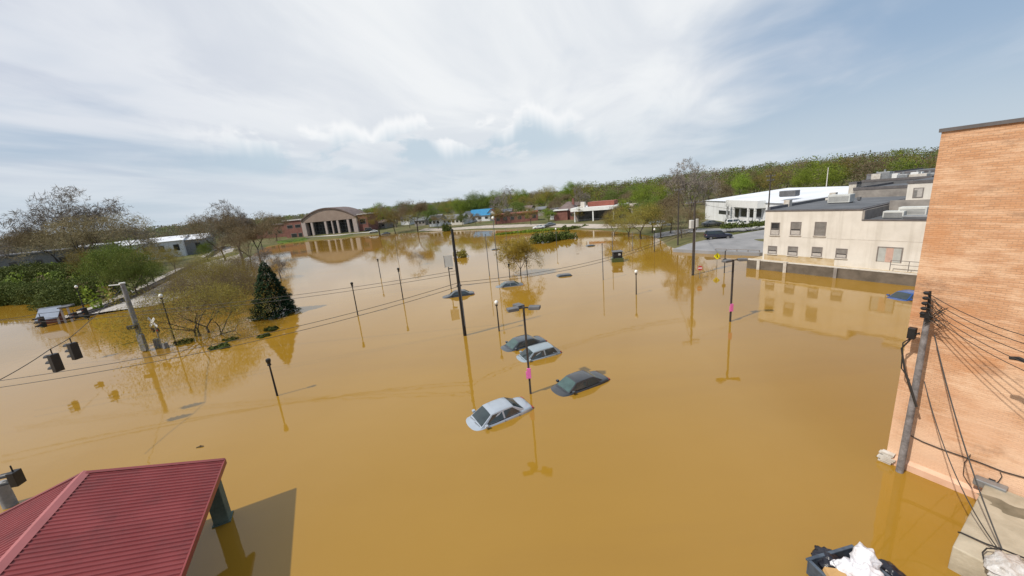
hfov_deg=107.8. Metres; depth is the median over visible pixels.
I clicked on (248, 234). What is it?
tree
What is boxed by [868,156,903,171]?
tree
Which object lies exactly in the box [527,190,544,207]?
tree
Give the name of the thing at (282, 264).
tree
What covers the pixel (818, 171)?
tree
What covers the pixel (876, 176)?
roof duct
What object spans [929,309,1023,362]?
overhead wire
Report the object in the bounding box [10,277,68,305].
bush
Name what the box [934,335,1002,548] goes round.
drop cable
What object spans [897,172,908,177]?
roof duct
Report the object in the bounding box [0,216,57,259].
tree
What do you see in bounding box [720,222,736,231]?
shrub
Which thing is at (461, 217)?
tree
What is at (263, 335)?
shrub
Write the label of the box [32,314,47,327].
traffic signal
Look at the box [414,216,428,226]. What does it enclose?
house
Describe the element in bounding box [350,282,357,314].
globe lamp
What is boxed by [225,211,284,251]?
tree
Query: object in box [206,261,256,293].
tree
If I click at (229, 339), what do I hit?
shrub
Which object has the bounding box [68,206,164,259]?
tree
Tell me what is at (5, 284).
bush
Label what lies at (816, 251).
window
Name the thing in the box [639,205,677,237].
tree
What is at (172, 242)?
warehouse
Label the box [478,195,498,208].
tree
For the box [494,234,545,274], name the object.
tree
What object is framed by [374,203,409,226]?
tree
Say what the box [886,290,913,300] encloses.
flooded car
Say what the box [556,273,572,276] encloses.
flooded car
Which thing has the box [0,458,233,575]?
pavilion
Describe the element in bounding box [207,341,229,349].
shrub
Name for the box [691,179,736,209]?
tree
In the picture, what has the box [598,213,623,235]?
tree
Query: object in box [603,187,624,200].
tree
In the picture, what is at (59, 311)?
span wire
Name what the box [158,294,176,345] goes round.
globe lamp
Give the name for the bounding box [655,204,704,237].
tree
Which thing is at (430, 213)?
tree
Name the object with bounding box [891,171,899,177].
roof duct
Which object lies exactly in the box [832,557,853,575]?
rubbish bag
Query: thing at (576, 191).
tree
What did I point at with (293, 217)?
distant woods
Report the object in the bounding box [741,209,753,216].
window
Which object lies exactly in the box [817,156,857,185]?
tree
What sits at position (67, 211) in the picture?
tree
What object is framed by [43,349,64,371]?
traffic signal
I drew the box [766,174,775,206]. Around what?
utility pole
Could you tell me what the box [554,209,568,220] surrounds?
store
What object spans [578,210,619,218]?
shop window
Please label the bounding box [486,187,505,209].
tree
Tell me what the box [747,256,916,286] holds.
retaining wall
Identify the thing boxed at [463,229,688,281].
overhead wire
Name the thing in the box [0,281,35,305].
bush
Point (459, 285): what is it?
utility pole
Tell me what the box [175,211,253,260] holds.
tree
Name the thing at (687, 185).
tree
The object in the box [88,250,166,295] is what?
tree
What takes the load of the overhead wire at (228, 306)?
attached to the utility pole at (459, 285)
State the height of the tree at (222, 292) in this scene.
10.048 m
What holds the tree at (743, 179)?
on the ground at (671, 242)
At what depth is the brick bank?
158.96 m
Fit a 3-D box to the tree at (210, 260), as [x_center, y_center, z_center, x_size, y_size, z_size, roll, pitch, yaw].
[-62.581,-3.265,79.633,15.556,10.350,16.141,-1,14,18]
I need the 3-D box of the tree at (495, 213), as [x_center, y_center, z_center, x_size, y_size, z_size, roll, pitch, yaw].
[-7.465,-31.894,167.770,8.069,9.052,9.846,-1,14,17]
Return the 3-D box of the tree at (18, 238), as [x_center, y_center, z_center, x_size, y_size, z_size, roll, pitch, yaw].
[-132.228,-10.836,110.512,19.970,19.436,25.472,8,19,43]
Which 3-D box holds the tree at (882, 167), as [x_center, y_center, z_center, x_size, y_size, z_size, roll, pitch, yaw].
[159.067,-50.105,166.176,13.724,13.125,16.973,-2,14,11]
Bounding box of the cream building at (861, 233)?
[762,196,929,272]
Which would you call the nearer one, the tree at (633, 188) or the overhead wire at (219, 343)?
the overhead wire at (219, 343)
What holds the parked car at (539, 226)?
on the ground at (671, 242)
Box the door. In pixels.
[876,246,903,262]
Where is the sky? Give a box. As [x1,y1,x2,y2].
[0,0,1023,241]
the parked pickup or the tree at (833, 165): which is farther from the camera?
the tree at (833, 165)
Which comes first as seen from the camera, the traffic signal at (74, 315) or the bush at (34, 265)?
the traffic signal at (74, 315)
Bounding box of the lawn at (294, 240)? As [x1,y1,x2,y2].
[277,238,306,242]
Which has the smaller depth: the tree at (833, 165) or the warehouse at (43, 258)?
the warehouse at (43, 258)
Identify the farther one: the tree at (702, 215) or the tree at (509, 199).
the tree at (509, 199)
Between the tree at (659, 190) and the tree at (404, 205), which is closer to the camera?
the tree at (659, 190)
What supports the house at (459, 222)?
on the ground at (671, 242)
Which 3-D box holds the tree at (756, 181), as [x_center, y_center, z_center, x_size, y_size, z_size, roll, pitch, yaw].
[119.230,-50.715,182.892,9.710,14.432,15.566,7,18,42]
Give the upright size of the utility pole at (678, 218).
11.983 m
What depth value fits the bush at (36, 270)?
95.55 m
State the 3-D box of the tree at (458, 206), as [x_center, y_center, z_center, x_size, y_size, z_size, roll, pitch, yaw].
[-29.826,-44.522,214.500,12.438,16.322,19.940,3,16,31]
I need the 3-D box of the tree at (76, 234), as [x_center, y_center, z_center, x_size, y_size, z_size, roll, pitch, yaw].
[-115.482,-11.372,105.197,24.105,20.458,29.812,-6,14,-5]
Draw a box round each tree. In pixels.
[0,184,132,260]
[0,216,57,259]
[0,220,117,263]
[10,211,169,264]
[61,236,150,295]
[61,247,108,274]
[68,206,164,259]
[80,270,280,356]
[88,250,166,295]
[92,242,148,264]
[123,245,181,281]
[125,261,169,285]
[133,273,219,319]
[153,246,184,270]
[154,260,250,300]
[161,256,213,291]
[167,249,258,286]
[170,266,276,323]
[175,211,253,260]
[190,240,217,259]
[203,200,257,258]
[206,249,278,286]
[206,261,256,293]
[210,224,266,262]
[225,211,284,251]
[246,219,268,249]
[250,246,271,262]
[263,215,289,239]
[269,255,288,278]
[351,205,399,235]
[368,202,396,219]
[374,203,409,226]
[381,207,404,233]
[385,202,407,223]
[392,198,428,231]
[392,201,416,212]
[401,213,415,226]
[415,205,438,226]
[430,214,446,228]
[433,198,458,213]
[440,202,453,214]
[441,214,457,225]
[447,197,468,213]
[456,211,467,224]
[460,189,491,210]
[463,200,479,214]
[468,213,481,223]
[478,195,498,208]
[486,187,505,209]
[487,186,514,212]
[487,209,502,224]
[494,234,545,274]
[500,193,520,208]
[503,208,517,220]
[506,188,523,206]
[509,199,526,211]
[513,188,529,205]
[515,196,537,205]
[517,206,544,223]
[527,184,557,205]
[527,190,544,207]
[535,195,545,206]
[540,208,555,220]
[545,201,562,213]
[551,194,570,204]
[556,179,576,201]
[563,179,585,200]
[570,182,595,201]
[570,184,590,206]
[571,206,583,221]
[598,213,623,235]
[599,187,620,200]
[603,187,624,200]
[603,203,644,236]
[603,205,622,216]
[612,201,663,238]
[616,198,629,218]
[618,189,638,202]
[619,182,645,202]
[628,181,659,208]
[628,194,675,232]
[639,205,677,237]
[650,184,672,215]
[653,191,691,232]
[654,179,688,194]
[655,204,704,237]
[662,156,721,228]
[678,177,708,198]
[684,209,710,229]
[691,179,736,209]
[717,175,750,195]
[729,171,753,194]
[744,168,783,192]
[748,171,764,192]
[749,169,793,189]
[764,166,795,188]
[780,164,801,187]
[783,159,806,180]
[789,166,816,187]
[807,160,822,182]
[808,163,825,186]
[810,159,847,183]
[814,166,847,186]
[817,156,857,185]
[836,156,870,169]
[850,160,896,179]
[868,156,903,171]
[889,156,919,170]
[897,158,935,170]
[898,155,923,164]
[914,158,936,168]
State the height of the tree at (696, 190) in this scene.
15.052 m
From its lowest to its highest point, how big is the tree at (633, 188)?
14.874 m
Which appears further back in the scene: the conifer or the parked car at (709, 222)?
the parked car at (709, 222)
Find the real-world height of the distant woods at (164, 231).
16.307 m
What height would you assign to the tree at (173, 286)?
8.377 m
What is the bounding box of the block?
[906,177,933,199]
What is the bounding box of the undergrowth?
[1,262,145,308]
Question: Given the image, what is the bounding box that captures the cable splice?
[1009,356,1023,361]
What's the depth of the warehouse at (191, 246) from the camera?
153.88 m
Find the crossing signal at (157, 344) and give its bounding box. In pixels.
[148,317,168,348]
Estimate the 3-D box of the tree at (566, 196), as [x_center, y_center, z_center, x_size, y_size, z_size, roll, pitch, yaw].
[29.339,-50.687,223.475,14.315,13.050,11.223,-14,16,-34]
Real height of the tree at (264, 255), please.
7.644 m
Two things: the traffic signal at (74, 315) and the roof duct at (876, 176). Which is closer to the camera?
the traffic signal at (74, 315)
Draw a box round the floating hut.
[610,250,623,262]
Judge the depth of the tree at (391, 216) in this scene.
183.84 m
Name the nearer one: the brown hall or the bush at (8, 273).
the bush at (8, 273)
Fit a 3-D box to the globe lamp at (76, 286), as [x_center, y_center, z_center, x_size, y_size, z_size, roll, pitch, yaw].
[-64.836,3.019,56.559,0.374,7.059,0.365,-13,16,-30]
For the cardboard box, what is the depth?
11.29 m
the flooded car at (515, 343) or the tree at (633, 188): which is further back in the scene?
the tree at (633, 188)
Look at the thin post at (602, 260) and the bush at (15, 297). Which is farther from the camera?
the bush at (15, 297)
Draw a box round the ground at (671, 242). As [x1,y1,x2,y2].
[57,177,862,305]
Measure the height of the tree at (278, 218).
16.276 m
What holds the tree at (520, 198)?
on the ground at (671, 242)
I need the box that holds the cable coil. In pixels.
[981,548,1002,569]
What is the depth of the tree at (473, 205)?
216.29 m
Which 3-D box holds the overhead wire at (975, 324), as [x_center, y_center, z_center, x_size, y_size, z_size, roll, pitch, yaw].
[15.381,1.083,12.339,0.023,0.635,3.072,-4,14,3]
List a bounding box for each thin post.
[485,234,489,275]
[491,216,498,277]
[602,243,603,279]
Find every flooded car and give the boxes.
[442,289,474,297]
[466,397,533,430]
[496,280,523,287]
[501,334,546,351]
[516,342,561,361]
[551,370,609,396]
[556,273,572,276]
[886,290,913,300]
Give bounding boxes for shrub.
[173,338,194,345]
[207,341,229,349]
[222,336,238,340]
[255,332,269,338]
[264,325,278,331]
[442,223,451,230]
[453,248,468,257]
[495,228,560,234]
[529,230,557,243]
[555,230,577,239]
[560,224,588,229]
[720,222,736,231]
[725,220,764,230]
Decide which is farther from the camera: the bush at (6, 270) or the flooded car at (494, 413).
the bush at (6, 270)
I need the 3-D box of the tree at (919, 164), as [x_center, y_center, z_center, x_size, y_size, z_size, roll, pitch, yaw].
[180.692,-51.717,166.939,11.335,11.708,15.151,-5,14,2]
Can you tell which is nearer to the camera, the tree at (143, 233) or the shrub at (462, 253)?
the shrub at (462, 253)
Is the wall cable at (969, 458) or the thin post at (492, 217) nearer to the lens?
the wall cable at (969, 458)
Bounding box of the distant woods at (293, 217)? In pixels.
[179,187,600,237]
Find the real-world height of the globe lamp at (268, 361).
4.544 m
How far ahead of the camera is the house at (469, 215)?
200.79 m
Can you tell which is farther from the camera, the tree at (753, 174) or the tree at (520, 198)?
the tree at (520, 198)
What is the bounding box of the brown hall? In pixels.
[245,223,286,238]
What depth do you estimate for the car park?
67.37 m
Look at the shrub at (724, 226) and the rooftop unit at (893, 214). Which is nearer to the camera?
the rooftop unit at (893, 214)
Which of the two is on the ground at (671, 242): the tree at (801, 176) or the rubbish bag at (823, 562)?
the tree at (801, 176)
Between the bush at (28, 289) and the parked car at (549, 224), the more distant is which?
the parked car at (549, 224)
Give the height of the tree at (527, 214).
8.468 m
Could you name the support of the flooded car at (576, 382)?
on the flood water
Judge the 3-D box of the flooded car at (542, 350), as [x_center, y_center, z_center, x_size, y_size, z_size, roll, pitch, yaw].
[1.782,5.549,30.104,4.369,1.555,2.101,-13,15,-19]
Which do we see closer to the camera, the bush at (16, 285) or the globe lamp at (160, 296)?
the globe lamp at (160, 296)
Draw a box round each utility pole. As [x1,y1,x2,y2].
[451,229,466,335]
[674,188,683,245]
[685,200,703,274]
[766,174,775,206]
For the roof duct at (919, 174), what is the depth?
64.47 m
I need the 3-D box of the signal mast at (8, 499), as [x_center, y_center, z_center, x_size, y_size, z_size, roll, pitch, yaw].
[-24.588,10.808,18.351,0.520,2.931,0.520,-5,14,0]
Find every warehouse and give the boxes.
[0,243,120,266]
[96,235,187,259]
[184,233,214,254]
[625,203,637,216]
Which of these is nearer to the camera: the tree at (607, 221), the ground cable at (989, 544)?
the ground cable at (989, 544)
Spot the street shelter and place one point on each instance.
(47, 315)
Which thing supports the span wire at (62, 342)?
attached to the signal mast at (134, 319)
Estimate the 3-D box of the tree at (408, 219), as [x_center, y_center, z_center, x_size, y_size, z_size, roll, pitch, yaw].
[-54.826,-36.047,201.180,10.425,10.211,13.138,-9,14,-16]
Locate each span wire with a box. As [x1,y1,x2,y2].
[0,287,122,379]
[0,288,119,319]
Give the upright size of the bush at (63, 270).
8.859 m
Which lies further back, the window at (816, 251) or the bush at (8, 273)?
the bush at (8, 273)
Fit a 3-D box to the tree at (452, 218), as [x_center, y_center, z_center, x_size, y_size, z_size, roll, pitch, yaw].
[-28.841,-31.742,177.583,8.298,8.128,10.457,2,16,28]
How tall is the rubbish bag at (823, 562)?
0.529 m
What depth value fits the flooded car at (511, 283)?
54.12 m
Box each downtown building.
[848,181,861,193]
[853,182,907,197]
[861,174,933,186]
[866,168,934,179]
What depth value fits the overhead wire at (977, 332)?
12.35 m
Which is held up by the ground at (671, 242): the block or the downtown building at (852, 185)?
the downtown building at (852, 185)
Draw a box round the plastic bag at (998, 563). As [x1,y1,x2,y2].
[983,550,1023,575]
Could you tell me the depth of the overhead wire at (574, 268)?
41.08 m
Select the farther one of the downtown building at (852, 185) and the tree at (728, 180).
the tree at (728, 180)
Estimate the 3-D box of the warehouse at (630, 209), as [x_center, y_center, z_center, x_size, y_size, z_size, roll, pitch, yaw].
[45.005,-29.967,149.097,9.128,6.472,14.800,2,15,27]
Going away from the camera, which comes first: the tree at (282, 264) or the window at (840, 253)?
the window at (840, 253)
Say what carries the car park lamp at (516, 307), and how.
in the flood water
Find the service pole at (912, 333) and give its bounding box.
[895,291,947,473]
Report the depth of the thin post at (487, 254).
61.78 m
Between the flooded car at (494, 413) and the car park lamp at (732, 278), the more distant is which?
the car park lamp at (732, 278)
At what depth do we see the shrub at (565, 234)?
102.70 m
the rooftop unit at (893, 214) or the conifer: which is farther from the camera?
the conifer
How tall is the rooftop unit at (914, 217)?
0.400 m
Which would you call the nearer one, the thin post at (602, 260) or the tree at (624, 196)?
the thin post at (602, 260)
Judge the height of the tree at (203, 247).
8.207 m
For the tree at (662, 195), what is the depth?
102.46 m
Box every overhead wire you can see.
[0,283,456,380]
[0,287,455,387]
[7,274,453,323]
[13,271,452,319]
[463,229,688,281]
[465,230,692,284]
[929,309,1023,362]
[930,315,1023,370]
[931,295,1023,335]
[931,300,1023,343]
[932,306,1023,352]
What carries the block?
on the cream building at (861, 233)
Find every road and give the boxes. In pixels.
[419,224,656,230]
[653,227,764,237]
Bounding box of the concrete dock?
[948,485,1023,575]
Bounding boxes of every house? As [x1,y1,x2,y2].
[378,219,393,227]
[401,215,415,224]
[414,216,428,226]
[427,214,443,226]
[444,215,451,224]
[451,213,468,224]
[464,211,472,222]
[470,208,491,221]
[488,209,497,220]
[521,205,534,211]
[535,206,547,215]
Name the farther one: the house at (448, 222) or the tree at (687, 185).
the house at (448, 222)
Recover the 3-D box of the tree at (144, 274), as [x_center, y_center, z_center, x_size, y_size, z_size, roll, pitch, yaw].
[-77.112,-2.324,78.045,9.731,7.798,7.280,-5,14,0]
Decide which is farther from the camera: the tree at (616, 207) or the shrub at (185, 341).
the tree at (616, 207)
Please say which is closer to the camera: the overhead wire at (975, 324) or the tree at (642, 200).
the overhead wire at (975, 324)
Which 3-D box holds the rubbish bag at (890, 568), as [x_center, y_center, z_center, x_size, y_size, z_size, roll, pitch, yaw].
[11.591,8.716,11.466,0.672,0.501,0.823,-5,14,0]
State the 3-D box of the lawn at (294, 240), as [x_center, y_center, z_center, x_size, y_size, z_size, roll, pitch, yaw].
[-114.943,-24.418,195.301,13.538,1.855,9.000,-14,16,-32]
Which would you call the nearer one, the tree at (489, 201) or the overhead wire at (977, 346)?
the overhead wire at (977, 346)
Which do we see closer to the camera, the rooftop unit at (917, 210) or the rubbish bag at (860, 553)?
the rubbish bag at (860, 553)
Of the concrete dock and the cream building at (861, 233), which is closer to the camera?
the concrete dock
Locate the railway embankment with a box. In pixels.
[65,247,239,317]
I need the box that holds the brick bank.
[558,198,577,219]
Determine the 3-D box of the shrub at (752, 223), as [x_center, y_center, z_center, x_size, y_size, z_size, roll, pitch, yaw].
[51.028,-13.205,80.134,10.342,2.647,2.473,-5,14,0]
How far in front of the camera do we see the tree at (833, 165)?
171.67 m
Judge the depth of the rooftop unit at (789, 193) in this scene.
78.02 m
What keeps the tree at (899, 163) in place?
on the ground at (671, 242)
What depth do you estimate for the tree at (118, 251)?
92.97 m
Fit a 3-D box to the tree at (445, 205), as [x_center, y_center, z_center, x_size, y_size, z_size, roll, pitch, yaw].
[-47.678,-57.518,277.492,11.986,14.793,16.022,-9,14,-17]
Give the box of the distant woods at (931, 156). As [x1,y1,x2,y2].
[578,146,938,203]
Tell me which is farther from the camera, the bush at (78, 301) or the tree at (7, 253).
the tree at (7, 253)
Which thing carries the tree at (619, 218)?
on the ground at (671, 242)
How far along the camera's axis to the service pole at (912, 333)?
14.53 m
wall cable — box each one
[911,436,1023,477]
[963,454,971,487]
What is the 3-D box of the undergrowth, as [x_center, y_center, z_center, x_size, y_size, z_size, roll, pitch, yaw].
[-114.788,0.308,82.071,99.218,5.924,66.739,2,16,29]
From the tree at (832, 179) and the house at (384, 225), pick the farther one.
the house at (384, 225)
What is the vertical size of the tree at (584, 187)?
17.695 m
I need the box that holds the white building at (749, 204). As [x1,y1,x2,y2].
[705,186,848,227]
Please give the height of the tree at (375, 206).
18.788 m
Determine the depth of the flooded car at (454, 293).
51.15 m
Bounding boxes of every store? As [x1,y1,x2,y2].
[494,210,537,223]
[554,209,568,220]
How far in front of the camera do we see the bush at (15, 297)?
76.62 m
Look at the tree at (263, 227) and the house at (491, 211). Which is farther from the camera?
the house at (491, 211)
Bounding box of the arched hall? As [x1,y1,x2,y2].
[284,207,378,237]
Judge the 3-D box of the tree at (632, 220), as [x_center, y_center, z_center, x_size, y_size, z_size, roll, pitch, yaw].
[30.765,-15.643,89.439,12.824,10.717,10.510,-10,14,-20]
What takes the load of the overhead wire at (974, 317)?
attached to the service pole at (912, 333)
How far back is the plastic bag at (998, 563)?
10.54 m
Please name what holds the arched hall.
on the ground at (671, 242)
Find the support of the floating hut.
in the flood water
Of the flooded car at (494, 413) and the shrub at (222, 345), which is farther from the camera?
the shrub at (222, 345)
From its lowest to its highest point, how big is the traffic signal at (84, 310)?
1.400 m
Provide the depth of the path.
199.83 m
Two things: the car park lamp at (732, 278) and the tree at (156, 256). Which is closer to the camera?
the car park lamp at (732, 278)
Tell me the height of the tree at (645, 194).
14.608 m
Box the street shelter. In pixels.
[35,304,74,324]
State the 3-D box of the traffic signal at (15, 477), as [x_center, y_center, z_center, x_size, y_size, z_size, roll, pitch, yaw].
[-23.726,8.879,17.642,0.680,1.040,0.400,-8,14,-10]
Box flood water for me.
[0,229,975,575]
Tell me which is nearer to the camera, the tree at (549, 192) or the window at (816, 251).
the window at (816, 251)
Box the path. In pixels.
[305,232,367,237]
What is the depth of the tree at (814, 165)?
195.22 m
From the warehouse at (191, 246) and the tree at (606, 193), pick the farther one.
the tree at (606, 193)
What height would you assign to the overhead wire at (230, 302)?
1.193 m
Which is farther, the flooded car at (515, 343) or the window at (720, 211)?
the window at (720, 211)
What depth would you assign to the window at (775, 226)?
49.75 m
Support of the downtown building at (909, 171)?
on the ground at (671, 242)
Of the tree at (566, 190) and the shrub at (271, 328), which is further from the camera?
the tree at (566, 190)
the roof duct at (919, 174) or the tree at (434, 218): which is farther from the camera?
the tree at (434, 218)
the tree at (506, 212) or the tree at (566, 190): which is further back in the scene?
the tree at (566, 190)
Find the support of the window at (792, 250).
in the cream building at (861, 233)
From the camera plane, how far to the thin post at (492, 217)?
59.45 m
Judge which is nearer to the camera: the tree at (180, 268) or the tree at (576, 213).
the tree at (180, 268)
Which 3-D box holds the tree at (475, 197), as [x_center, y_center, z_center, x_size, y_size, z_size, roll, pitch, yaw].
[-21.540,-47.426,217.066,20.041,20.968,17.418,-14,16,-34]
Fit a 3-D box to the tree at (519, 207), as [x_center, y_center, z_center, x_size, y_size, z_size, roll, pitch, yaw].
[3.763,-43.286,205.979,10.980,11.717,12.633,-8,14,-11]
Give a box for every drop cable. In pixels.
[924,381,998,549]
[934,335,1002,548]
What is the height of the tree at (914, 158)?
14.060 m
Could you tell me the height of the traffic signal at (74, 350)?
1.400 m
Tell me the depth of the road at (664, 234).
88.11 m
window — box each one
[173,244,179,250]
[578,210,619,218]
[719,210,729,214]
[735,209,738,217]
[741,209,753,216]
[756,209,761,217]
[768,246,776,254]
[769,222,779,235]
[786,246,797,256]
[789,222,801,235]
[810,247,822,257]
[814,222,826,236]
[834,248,847,259]
[912,187,923,197]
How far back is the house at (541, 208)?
206.11 m
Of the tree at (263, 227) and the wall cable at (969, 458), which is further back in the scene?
the tree at (263, 227)
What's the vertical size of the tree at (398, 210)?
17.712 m
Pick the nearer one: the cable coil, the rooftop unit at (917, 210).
the cable coil
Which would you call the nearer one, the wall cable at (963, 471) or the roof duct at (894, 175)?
the wall cable at (963, 471)
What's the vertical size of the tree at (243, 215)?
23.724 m
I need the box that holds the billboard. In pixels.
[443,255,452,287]
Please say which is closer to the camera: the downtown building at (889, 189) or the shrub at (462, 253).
the downtown building at (889, 189)
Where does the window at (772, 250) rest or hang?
in the cream building at (861, 233)
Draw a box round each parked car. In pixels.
[533,225,544,228]
[543,222,555,226]
[701,220,721,225]
[724,218,740,223]
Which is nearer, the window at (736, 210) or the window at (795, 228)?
the window at (795, 228)
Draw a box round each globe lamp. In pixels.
[74,285,88,319]
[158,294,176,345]
[265,358,277,395]
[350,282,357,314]
[397,268,403,299]
[494,300,499,330]
[634,270,637,294]
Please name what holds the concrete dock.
on the ground at (671, 242)
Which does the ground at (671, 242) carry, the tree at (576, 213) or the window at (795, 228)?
the tree at (576, 213)
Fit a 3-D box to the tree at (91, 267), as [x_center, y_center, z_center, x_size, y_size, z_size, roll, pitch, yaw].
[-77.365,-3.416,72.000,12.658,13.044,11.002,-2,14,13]
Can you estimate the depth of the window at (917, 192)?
43.04 m
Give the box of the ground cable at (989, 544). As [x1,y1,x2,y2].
[958,531,1023,558]
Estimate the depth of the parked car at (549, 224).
139.36 m
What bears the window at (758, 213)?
in the white building at (749, 204)
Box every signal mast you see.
[0,479,17,509]
[108,282,148,350]
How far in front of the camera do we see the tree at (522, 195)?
277.03 m
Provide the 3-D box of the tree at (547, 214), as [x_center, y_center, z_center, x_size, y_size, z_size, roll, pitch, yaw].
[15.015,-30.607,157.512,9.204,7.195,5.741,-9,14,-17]
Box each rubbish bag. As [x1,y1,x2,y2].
[811,545,840,569]
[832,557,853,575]
[849,542,882,570]
[850,562,883,575]
[878,559,905,575]
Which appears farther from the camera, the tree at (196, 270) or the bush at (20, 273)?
the bush at (20, 273)
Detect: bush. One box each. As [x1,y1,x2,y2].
[0,260,57,268]
[0,264,33,282]
[0,267,22,281]
[0,280,52,303]
[0,281,19,305]
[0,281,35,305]
[1,267,39,280]
[6,282,42,305]
[9,280,51,303]
[10,262,70,282]
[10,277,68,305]
[21,273,120,310]
[29,261,94,281]
[46,279,121,306]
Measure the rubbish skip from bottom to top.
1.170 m
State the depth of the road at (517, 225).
153.06 m
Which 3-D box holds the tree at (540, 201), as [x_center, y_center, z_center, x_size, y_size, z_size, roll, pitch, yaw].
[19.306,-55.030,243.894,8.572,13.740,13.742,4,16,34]
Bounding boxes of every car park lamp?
[506,303,540,393]
[721,258,747,321]
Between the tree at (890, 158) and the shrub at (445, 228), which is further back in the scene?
the tree at (890, 158)
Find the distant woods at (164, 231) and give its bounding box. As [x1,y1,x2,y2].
[0,220,236,253]
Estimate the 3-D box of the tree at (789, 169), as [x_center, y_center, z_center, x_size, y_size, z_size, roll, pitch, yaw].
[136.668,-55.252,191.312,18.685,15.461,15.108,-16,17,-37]
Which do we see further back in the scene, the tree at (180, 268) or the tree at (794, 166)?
the tree at (794, 166)
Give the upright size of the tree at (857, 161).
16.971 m
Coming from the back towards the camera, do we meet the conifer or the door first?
the conifer
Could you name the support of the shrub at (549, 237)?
in the flood water
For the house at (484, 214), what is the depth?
204.59 m
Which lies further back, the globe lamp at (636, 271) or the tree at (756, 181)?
the tree at (756, 181)
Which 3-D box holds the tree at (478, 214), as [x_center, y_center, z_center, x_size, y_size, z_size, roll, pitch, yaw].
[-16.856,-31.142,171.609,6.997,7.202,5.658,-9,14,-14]
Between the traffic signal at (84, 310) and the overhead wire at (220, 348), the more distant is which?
the traffic signal at (84, 310)
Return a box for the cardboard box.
[823,567,846,575]
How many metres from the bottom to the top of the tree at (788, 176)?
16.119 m
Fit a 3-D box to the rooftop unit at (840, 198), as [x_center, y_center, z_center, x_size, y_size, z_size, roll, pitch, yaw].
[44.684,-12.130,50.705,1.620,1.150,2.400,-13,16,-29]
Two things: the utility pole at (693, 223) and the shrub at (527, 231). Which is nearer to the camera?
the utility pole at (693, 223)
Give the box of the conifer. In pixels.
[245,260,300,321]
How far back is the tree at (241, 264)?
74.04 m
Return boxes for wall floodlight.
[972,475,1008,492]
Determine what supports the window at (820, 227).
in the cream building at (861, 233)
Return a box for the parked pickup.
[704,230,732,239]
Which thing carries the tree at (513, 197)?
on the ground at (671, 242)
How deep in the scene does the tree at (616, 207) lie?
121.82 m
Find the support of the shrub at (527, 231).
on the ground at (671, 242)
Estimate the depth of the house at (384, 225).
226.81 m
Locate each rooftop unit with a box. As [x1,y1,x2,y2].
[779,190,799,196]
[827,193,854,203]
[882,210,906,218]
[898,206,928,214]
[902,215,926,218]
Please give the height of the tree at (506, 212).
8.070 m
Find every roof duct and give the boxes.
[871,171,880,179]
[877,169,892,178]
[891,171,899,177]
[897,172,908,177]
[909,171,929,176]
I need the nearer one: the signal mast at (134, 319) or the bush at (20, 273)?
the signal mast at (134, 319)
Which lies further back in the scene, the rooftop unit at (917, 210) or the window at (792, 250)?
the window at (792, 250)
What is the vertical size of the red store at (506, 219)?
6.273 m
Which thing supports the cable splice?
attached to the overhead wire at (977, 346)
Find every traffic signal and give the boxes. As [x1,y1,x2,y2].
[0,465,26,487]
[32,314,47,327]
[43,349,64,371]
[63,338,82,359]
[67,310,78,318]
[76,305,89,317]
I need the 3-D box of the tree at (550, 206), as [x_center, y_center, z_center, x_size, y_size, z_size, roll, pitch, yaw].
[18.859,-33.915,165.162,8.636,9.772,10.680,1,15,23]
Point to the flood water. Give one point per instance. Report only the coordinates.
(698, 433)
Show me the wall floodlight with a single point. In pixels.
(989, 482)
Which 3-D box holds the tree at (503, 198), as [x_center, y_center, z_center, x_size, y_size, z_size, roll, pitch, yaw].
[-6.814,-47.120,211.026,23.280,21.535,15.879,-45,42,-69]
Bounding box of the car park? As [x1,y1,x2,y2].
[673,230,763,255]
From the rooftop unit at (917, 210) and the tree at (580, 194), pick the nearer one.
the rooftop unit at (917, 210)
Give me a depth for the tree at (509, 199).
264.57 m
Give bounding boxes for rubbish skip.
[806,544,889,575]
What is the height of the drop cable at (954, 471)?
3.172 m
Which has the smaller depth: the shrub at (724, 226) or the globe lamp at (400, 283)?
the globe lamp at (400, 283)
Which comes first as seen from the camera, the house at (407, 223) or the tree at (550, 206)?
the tree at (550, 206)
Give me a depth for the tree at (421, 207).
178.78 m
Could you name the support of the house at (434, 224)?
on the ground at (671, 242)
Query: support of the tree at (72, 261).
on the ground at (671, 242)
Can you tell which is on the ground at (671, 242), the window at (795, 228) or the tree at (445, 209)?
the tree at (445, 209)
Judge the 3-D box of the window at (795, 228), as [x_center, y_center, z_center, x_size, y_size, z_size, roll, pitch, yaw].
[36.262,-7.546,47.738,0.180,1.794,1.342,-13,16,-29]
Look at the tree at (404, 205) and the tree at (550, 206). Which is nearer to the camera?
the tree at (550, 206)
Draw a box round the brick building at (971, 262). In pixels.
[877,117,1023,499]
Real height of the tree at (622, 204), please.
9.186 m

